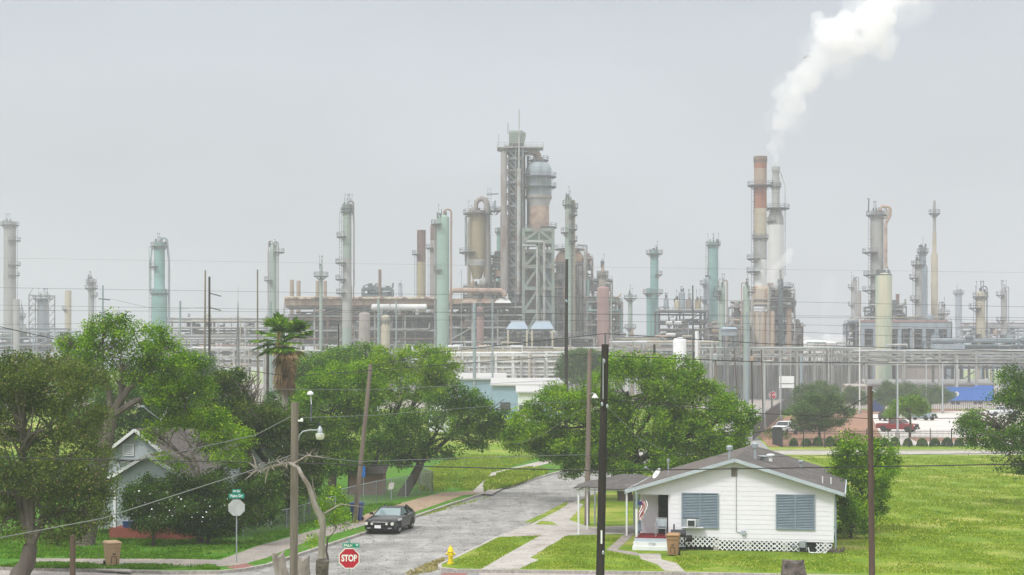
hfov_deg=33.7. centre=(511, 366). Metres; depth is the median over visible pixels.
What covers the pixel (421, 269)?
stack
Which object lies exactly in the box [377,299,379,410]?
steel mast
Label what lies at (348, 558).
stop sign
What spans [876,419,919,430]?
pickup truck
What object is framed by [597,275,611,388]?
distillation column
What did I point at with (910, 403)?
parking tree
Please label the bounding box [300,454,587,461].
overhead wire
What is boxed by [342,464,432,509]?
chain link fence
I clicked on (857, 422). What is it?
mulch bed
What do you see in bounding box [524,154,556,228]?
regenerator vessel
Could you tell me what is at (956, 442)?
round hedge
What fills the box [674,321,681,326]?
drum
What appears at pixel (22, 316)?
process vessel
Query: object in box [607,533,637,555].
side walk
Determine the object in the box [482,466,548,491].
kerb weeds
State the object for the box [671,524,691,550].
smoker grill
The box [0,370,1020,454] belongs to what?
ground
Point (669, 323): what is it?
drum
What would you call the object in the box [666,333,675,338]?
drum
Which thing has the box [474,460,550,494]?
field path
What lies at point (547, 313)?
overhead wire
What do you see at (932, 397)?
parking tree
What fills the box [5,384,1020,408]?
plant yard
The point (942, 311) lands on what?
process vessel
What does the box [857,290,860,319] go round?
process vessel
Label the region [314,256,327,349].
distillation column
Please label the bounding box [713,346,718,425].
distant pole
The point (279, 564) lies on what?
tree stump
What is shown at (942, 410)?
parking light
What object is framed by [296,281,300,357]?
stack
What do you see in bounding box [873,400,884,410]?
blue skip
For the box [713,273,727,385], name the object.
distillation column
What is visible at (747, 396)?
steel mast
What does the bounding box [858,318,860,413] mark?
parking light
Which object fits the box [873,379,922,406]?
parking tree
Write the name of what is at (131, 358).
overhead wire
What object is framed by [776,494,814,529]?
window
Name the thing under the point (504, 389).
warehouse
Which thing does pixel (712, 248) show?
distillation column
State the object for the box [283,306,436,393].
process block
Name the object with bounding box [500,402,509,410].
window
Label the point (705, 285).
distillation column
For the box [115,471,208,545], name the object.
flowering shrub
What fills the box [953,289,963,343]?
distillation column
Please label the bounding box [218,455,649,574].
street
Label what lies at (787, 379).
notice board
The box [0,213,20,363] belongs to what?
distillation column
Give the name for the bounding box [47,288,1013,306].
overhead wire
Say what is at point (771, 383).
distant pole
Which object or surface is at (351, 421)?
broad tree
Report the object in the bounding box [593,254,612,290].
distillation column
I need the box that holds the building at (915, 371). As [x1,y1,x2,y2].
[898,365,943,378]
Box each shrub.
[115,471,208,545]
[160,467,288,543]
[298,484,354,511]
[764,427,791,439]
[781,407,799,416]
[834,480,875,537]
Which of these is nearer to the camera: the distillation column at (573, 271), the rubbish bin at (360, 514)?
the rubbish bin at (360, 514)
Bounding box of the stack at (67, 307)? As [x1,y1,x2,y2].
[62,290,70,355]
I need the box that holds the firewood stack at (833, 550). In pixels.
[827,546,844,552]
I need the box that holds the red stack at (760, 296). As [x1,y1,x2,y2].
[746,156,774,360]
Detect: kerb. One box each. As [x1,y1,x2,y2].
[0,462,592,573]
[438,473,837,574]
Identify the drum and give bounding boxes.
[666,321,672,326]
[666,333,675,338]
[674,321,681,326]
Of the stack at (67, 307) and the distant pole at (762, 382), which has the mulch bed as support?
the distant pole at (762, 382)
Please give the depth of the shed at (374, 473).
121.00 m
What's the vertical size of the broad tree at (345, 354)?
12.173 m
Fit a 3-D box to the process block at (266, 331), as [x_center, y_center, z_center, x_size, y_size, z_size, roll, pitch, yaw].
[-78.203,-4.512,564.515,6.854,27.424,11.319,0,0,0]
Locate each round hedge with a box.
[790,438,797,445]
[801,438,810,445]
[812,437,821,445]
[825,436,833,445]
[890,437,899,445]
[904,438,912,445]
[916,438,927,445]
[929,438,940,445]
[941,437,952,445]
[955,438,962,445]
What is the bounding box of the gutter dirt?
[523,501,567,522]
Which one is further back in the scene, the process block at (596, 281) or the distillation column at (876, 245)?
the distillation column at (876, 245)
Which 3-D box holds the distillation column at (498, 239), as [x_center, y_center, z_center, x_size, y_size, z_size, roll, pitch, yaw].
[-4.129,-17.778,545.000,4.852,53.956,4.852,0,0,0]
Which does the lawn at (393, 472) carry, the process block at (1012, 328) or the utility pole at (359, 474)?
the utility pole at (359, 474)
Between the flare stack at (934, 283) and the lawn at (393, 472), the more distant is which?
the flare stack at (934, 283)
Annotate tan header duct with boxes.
[284,288,510,305]
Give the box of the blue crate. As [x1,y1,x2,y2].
[122,521,133,527]
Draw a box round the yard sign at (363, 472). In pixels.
[362,466,364,497]
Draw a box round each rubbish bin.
[102,540,121,564]
[349,502,363,520]
[666,532,680,554]
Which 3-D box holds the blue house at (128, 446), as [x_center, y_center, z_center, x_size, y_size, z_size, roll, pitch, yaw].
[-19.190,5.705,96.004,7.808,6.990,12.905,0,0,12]
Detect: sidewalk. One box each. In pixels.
[36,520,364,565]
[482,535,566,568]
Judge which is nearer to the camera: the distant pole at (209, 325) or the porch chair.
the porch chair
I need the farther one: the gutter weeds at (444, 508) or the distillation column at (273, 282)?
the distillation column at (273, 282)
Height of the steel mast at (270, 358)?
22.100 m
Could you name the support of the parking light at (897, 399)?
on the parking lot
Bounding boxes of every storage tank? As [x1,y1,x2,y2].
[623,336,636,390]
[803,340,842,360]
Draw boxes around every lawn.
[0,455,581,570]
[442,455,1023,574]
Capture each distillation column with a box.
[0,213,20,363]
[85,271,97,350]
[149,233,169,386]
[264,239,283,393]
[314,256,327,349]
[335,194,354,355]
[431,204,451,345]
[476,296,485,368]
[492,227,501,310]
[561,191,576,385]
[572,200,577,391]
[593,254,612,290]
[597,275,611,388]
[624,284,636,391]
[643,288,655,361]
[646,241,662,363]
[700,269,709,378]
[706,233,720,323]
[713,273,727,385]
[741,274,755,398]
[848,272,858,360]
[862,201,886,319]
[875,261,891,378]
[909,251,925,316]
[917,244,928,319]
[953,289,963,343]
[969,281,987,378]
[996,280,1008,392]
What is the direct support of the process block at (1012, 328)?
on the plant yard at (757, 402)
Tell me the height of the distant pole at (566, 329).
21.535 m
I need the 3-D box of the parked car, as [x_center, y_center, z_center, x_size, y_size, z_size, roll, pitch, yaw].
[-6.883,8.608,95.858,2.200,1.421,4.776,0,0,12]
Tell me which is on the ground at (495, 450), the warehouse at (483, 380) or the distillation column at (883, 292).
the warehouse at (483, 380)
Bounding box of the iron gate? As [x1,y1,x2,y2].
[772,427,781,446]
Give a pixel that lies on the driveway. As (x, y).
(565, 525)
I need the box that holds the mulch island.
[910,437,980,441]
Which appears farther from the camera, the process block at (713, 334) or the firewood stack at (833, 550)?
the process block at (713, 334)
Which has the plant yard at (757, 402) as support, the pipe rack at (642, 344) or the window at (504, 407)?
the pipe rack at (642, 344)
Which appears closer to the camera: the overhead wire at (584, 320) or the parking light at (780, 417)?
the overhead wire at (584, 320)
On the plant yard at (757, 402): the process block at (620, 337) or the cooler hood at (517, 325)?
the process block at (620, 337)
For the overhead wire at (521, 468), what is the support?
attached to the utility pole at (600, 550)
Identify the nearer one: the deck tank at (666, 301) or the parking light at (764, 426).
the parking light at (764, 426)
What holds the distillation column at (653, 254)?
on the plant yard at (757, 402)
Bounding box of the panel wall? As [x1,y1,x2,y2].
[715,358,862,398]
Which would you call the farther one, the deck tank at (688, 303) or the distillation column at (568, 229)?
the deck tank at (688, 303)
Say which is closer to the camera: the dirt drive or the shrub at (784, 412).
the dirt drive
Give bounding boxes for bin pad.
[95,567,131,572]
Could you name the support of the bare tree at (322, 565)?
on the ground at (495, 450)
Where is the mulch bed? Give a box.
[759,409,974,446]
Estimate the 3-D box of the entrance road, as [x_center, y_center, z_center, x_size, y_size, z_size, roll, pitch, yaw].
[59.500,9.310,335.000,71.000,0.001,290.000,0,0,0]
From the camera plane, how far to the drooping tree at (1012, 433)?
111.53 m
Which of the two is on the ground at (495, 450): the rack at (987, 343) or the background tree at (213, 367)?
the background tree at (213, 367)
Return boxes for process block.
[0,324,84,388]
[167,313,267,392]
[266,315,288,384]
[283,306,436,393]
[336,321,358,390]
[361,283,393,349]
[449,303,521,379]
[463,281,489,368]
[490,250,503,368]
[498,330,594,385]
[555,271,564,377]
[582,253,595,341]
[584,294,622,395]
[592,273,612,351]
[609,295,625,393]
[609,329,664,395]
[654,304,708,380]
[704,319,725,378]
[725,317,753,360]
[728,299,752,327]
[764,281,796,360]
[792,319,805,360]
[843,316,869,346]
[864,299,906,319]
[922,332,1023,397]
[956,321,1023,387]
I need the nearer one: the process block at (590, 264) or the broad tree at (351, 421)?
the broad tree at (351, 421)
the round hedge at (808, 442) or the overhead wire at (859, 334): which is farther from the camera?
the overhead wire at (859, 334)
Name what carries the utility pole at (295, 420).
on the cross street at (4, 572)
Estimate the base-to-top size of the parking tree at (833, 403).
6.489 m
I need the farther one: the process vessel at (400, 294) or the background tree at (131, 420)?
the process vessel at (400, 294)
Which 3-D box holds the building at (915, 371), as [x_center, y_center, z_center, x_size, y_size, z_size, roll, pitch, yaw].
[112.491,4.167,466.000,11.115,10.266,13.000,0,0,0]
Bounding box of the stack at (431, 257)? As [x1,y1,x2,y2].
[426,225,436,313]
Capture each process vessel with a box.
[13,299,19,361]
[20,300,25,341]
[28,288,54,365]
[359,301,369,354]
[380,304,391,387]
[398,283,402,379]
[490,200,500,214]
[777,270,790,360]
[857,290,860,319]
[938,297,949,319]
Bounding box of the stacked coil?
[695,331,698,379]
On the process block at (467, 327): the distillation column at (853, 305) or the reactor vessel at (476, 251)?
the reactor vessel at (476, 251)
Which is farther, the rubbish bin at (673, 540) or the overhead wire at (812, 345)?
the rubbish bin at (673, 540)
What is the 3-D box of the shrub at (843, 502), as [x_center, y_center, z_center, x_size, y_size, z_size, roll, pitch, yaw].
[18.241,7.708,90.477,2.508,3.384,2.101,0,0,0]
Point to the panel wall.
(838, 375)
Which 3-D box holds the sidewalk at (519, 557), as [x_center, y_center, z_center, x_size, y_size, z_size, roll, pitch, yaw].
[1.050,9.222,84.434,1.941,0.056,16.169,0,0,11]
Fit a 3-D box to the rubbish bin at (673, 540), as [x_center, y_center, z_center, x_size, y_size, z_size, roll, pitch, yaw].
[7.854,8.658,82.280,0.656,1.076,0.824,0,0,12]
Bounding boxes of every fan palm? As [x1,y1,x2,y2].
[249,311,313,495]
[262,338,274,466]
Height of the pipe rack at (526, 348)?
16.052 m
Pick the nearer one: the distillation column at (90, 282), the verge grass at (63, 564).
the verge grass at (63, 564)
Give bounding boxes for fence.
[243,496,335,536]
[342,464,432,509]
[753,394,791,439]
[782,428,1011,446]
[790,401,1008,410]
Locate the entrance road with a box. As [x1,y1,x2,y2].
[715,409,768,448]
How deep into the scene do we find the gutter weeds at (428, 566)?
77.67 m
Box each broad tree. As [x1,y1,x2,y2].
[270,338,383,413]
[288,357,393,493]
[341,340,465,466]
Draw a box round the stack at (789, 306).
[782,300,795,360]
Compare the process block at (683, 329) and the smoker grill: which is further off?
the process block at (683, 329)
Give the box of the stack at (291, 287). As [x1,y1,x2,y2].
[290,280,293,346]
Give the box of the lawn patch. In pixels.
[536,521,556,524]
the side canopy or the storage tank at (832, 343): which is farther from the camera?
the storage tank at (832, 343)
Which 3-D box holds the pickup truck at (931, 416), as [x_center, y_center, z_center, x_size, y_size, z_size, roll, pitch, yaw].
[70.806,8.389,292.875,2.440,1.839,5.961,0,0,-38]
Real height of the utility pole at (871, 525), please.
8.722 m
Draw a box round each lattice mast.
[236,305,239,384]
[486,193,498,258]
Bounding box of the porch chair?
[655,518,666,536]
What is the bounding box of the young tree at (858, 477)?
[824,424,905,529]
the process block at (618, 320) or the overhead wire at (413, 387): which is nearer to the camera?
the overhead wire at (413, 387)
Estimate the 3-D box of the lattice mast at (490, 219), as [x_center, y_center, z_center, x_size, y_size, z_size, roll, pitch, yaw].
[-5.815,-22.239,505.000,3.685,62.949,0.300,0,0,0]
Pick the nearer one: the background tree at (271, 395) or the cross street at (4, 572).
the cross street at (4, 572)
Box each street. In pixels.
[0,570,623,574]
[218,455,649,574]
[639,451,1022,454]
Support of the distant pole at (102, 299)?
on the ground at (495, 450)
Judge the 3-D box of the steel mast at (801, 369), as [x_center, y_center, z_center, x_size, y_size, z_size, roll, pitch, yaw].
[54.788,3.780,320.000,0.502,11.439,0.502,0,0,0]
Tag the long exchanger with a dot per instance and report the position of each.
(409, 307)
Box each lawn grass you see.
[0,502,403,558]
[452,534,658,568]
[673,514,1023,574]
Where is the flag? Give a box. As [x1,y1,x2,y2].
[638,499,647,519]
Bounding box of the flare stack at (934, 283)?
[929,200,939,319]
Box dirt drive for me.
[354,491,484,523]
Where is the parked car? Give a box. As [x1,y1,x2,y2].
[365,504,415,532]
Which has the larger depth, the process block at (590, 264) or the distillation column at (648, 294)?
the distillation column at (648, 294)
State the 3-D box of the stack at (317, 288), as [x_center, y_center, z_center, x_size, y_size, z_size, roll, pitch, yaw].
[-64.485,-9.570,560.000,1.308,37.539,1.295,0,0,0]
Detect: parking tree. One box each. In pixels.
[787,380,843,408]
[787,391,857,437]
[840,385,874,409]
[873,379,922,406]
[881,390,934,436]
[919,383,956,412]
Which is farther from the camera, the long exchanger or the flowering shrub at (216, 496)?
the long exchanger
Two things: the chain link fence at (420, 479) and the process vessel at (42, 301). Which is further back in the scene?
the process vessel at (42, 301)
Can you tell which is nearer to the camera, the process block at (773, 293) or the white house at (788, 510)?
the white house at (788, 510)
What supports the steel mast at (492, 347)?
on the ground at (495, 450)
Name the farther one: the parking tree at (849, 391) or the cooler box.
the cooler box
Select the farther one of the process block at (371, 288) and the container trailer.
the process block at (371, 288)
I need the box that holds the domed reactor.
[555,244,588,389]
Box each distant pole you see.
[99,285,109,353]
[204,270,205,357]
[208,277,220,370]
[257,270,258,403]
[564,259,567,426]
[653,344,655,428]
[692,285,693,358]
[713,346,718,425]
[734,348,737,399]
[750,349,753,420]
[761,349,763,412]
[771,357,771,407]
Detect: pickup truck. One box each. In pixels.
[771,421,798,434]
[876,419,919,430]
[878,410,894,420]
[904,410,937,419]
[985,406,1015,415]
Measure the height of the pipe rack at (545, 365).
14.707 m
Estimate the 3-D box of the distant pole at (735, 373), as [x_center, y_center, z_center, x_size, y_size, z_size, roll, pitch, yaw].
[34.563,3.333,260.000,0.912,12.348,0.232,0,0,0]
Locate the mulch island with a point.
(927, 439)
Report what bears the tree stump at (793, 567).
on the lawn at (615, 512)
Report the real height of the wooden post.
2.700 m
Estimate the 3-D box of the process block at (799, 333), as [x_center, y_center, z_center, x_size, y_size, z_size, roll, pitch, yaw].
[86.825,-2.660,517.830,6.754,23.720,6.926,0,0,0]
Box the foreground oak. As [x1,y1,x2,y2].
[0,346,126,574]
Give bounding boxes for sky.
[0,0,1023,369]
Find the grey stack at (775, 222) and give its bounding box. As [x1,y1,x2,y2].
[767,166,789,360]
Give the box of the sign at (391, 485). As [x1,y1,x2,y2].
[388,483,393,489]
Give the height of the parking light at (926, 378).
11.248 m
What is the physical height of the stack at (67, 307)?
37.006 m
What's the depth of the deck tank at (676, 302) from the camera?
533.27 m
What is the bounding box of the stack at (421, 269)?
[412,230,425,389]
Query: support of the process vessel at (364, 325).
on the plant yard at (757, 402)
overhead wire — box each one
[0,319,1003,328]
[0,326,284,375]
[0,455,290,537]
[0,457,1023,470]
[4,416,290,468]
[20,310,1010,317]
[21,305,1023,320]
[30,258,1023,272]
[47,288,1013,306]
[289,379,574,389]
[298,354,1004,375]
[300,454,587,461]
[302,401,583,417]
[374,333,603,365]
[589,453,998,456]
[593,398,1023,418]
[606,333,1023,351]
[615,414,664,450]
[686,396,866,437]
[694,327,1009,339]
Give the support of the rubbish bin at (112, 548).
on the lawn at (393, 472)
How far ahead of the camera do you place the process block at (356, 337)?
515.27 m
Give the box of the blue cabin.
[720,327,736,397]
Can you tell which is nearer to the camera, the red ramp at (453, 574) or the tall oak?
the red ramp at (453, 574)
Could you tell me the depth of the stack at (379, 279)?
599.52 m
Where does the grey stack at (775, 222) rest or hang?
on the plant yard at (757, 402)
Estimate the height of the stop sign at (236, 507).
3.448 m
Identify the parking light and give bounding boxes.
[763,360,771,431]
[779,358,782,420]
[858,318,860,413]
[889,362,906,439]
[926,358,927,409]
[941,362,946,412]
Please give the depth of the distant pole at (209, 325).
229.89 m
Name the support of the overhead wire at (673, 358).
attached to the utility pole at (588, 421)
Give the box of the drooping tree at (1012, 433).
[949,358,1023,479]
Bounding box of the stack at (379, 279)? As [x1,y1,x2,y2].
[378,269,380,296]
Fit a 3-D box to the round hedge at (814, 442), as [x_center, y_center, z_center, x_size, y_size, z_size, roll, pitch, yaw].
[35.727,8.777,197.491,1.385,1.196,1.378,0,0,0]
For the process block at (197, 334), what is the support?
on the plant yard at (757, 402)
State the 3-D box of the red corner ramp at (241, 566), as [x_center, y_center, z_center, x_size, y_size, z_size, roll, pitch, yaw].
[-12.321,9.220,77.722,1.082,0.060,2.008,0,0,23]
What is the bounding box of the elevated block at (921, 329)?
[846,314,951,378]
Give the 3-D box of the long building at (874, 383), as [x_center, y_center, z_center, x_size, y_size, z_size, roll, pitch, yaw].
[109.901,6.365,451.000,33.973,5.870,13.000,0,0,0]
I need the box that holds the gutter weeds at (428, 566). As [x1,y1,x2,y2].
[405,557,445,574]
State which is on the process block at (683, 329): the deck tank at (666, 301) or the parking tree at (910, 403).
the deck tank at (666, 301)
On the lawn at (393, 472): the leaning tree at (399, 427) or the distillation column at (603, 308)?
the leaning tree at (399, 427)
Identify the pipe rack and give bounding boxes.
[167,347,275,395]
[298,345,420,395]
[425,342,614,391]
[435,345,572,391]
[596,335,718,397]
[699,342,874,399]
[853,344,1023,395]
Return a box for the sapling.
[299,484,357,560]
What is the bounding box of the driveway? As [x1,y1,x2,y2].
[500,502,634,536]
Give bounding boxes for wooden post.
[70,535,75,574]
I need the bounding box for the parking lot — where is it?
[873,411,1023,444]
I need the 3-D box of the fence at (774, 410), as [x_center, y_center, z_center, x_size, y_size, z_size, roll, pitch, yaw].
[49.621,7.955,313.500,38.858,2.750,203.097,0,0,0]
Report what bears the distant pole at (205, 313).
on the ground at (495, 450)
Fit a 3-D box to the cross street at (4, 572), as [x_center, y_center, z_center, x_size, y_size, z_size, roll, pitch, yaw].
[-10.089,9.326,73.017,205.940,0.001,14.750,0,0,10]
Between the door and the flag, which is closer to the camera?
the flag
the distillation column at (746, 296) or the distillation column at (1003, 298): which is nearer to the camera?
the distillation column at (746, 296)
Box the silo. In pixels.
[673,337,685,399]
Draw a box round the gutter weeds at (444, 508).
[416,496,491,517]
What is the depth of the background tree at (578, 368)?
298.26 m
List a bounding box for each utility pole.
[289,402,323,574]
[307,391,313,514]
[352,364,372,522]
[584,349,597,524]
[596,333,608,574]
[867,386,875,574]
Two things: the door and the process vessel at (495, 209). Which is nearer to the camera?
the door
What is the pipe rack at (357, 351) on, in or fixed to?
on the plant yard at (757, 402)
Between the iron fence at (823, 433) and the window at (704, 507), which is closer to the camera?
the window at (704, 507)
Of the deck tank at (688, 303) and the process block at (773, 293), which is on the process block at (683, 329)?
the deck tank at (688, 303)
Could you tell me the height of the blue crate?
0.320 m
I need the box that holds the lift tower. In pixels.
[497,109,543,377]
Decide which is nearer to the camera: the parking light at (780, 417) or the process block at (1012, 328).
the parking light at (780, 417)
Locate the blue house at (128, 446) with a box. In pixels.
[85,405,270,538]
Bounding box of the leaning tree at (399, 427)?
[365,376,521,495]
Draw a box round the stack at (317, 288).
[315,281,318,349]
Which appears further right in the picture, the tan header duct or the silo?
the silo
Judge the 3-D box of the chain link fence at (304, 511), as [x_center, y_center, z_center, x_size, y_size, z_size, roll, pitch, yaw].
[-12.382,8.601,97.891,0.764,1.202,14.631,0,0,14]
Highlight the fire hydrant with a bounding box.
[446,545,454,563]
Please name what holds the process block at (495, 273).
on the plant yard at (757, 402)
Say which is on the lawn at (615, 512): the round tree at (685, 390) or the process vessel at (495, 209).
the round tree at (685, 390)
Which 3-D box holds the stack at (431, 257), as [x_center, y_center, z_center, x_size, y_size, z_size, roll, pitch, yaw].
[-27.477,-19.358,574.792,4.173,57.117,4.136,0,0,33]
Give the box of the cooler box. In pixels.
[930,344,964,348]
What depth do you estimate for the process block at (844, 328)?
655.10 m
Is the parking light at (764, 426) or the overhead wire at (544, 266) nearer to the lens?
the overhead wire at (544, 266)
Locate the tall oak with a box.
[49,306,221,545]
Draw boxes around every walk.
[77,558,104,560]
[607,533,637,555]
[638,554,684,571]
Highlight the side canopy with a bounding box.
[573,474,648,535]
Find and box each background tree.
[0,353,125,474]
[75,368,221,453]
[164,347,220,387]
[196,386,340,469]
[550,347,612,390]
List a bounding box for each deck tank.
[664,293,668,308]
[674,290,678,308]
[679,286,684,308]
[686,289,691,308]
[695,290,700,308]
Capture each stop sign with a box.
[228,489,244,562]
[339,538,359,574]
[769,391,775,406]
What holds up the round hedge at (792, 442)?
on the mulch bed
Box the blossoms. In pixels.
[132,490,227,519]
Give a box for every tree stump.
[272,551,288,574]
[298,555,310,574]
[781,559,806,574]
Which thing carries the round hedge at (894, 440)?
on the mulch bed
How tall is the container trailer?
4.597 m
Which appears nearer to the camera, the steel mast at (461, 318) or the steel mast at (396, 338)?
the steel mast at (396, 338)
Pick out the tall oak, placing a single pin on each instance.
(150, 361)
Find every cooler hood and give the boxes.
[506,321,527,345]
[530,321,553,345]
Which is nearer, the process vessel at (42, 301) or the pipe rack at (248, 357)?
the pipe rack at (248, 357)
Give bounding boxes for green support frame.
[522,224,554,377]
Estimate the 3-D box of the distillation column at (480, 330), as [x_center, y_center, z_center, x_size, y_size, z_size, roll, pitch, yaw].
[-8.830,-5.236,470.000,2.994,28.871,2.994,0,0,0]
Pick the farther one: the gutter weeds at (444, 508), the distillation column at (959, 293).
the distillation column at (959, 293)
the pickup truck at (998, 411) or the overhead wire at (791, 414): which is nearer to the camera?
the overhead wire at (791, 414)
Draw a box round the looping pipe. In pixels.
[867,198,891,268]
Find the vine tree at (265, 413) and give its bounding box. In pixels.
[197,363,337,524]
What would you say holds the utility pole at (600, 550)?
on the ground at (495, 450)
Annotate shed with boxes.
[346,466,388,494]
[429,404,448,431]
[516,385,543,420]
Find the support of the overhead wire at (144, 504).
attached to the utility pole at (295, 420)
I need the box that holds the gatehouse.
[840,384,866,405]
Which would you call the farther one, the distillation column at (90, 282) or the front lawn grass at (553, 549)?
the distillation column at (90, 282)
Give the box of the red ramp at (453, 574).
[439,573,466,574]
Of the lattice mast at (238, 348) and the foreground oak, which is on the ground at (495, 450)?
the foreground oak
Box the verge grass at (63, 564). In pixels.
[0,561,219,569]
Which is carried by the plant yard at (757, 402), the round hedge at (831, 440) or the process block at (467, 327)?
the process block at (467, 327)
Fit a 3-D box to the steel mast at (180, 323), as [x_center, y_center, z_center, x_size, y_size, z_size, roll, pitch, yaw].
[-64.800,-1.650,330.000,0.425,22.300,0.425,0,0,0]
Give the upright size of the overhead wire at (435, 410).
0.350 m
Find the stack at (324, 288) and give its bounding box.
[323,281,326,348]
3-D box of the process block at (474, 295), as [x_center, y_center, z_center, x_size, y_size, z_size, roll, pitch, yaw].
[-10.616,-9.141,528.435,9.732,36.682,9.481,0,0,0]
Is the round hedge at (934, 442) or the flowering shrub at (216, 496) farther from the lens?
the round hedge at (934, 442)
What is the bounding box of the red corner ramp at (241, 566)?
[225,563,252,568]
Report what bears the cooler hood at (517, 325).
on the process block at (516, 336)
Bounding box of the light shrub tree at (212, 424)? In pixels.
[135,401,258,542]
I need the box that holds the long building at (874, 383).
[855,379,993,401]
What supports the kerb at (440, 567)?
on the street at (508, 515)
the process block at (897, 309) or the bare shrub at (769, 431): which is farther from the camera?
the process block at (897, 309)
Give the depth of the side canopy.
93.96 m
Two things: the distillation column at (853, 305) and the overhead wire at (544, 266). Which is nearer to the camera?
the overhead wire at (544, 266)
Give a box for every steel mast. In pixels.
[179,301,180,398]
[269,302,271,391]
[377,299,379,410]
[395,301,396,406]
[461,270,461,372]
[473,303,475,392]
[492,299,492,406]
[745,312,748,408]
[800,356,802,388]
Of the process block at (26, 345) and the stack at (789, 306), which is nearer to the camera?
the stack at (789, 306)
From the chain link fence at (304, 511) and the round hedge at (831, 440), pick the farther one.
the round hedge at (831, 440)
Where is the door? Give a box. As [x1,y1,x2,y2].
[658,495,667,533]
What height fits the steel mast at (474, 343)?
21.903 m
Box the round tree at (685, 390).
[495,348,762,500]
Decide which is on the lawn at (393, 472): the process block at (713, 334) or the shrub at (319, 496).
the shrub at (319, 496)
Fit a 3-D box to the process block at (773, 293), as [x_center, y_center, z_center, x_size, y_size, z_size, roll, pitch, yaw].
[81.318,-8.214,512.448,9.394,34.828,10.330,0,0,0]
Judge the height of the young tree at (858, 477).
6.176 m
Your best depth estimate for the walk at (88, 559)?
80.39 m
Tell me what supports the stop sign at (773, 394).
on the ground at (495, 450)
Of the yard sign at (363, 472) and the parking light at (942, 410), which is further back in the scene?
the parking light at (942, 410)
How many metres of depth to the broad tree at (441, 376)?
131.40 m
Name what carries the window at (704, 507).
in the white house at (788, 510)
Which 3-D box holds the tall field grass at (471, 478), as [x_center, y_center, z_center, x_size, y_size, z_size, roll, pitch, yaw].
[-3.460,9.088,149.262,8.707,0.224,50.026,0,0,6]
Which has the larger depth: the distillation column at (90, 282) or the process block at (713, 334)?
the distillation column at (90, 282)
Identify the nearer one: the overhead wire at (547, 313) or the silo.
the overhead wire at (547, 313)
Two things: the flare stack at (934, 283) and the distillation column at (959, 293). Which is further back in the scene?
the distillation column at (959, 293)
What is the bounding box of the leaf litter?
[313,473,570,574]
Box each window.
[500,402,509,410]
[681,493,718,527]
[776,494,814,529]
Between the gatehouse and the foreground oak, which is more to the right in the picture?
the gatehouse
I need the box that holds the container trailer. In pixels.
[946,386,993,403]
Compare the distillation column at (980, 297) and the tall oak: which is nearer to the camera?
the tall oak
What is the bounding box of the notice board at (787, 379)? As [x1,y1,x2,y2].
[779,376,793,396]
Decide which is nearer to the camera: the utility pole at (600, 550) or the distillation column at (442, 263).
the utility pole at (600, 550)
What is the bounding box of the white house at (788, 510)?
[625,442,846,553]
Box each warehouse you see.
[456,373,506,412]
[490,378,571,418]
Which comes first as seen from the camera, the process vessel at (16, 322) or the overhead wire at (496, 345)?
the overhead wire at (496, 345)
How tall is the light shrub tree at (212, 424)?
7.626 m
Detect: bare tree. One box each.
[245,449,362,574]
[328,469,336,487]
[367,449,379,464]
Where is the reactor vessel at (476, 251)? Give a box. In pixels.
[459,196,490,297]
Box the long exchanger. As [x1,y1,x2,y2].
[371,304,427,314]
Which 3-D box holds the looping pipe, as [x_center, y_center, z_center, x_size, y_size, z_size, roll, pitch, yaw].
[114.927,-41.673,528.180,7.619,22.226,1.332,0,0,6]
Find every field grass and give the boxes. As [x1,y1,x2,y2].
[417,454,536,490]
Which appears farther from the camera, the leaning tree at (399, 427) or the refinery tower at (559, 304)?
the refinery tower at (559, 304)
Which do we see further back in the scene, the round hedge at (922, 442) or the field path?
the round hedge at (922, 442)
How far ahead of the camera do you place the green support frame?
507.12 m
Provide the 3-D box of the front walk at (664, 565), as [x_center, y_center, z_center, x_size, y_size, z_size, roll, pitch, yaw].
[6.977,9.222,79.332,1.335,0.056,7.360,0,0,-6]
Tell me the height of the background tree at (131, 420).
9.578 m
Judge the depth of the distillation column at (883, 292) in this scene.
453.15 m
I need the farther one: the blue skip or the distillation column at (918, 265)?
the distillation column at (918, 265)
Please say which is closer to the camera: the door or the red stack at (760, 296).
the door
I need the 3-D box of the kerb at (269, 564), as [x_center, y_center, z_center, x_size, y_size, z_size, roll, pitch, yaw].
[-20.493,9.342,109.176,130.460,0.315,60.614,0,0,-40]
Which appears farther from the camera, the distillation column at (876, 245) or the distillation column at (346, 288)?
the distillation column at (876, 245)
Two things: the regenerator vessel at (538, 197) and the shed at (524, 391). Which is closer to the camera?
the shed at (524, 391)
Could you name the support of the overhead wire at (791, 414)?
attached to the utility pole at (588, 421)
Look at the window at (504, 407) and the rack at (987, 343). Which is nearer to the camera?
the window at (504, 407)

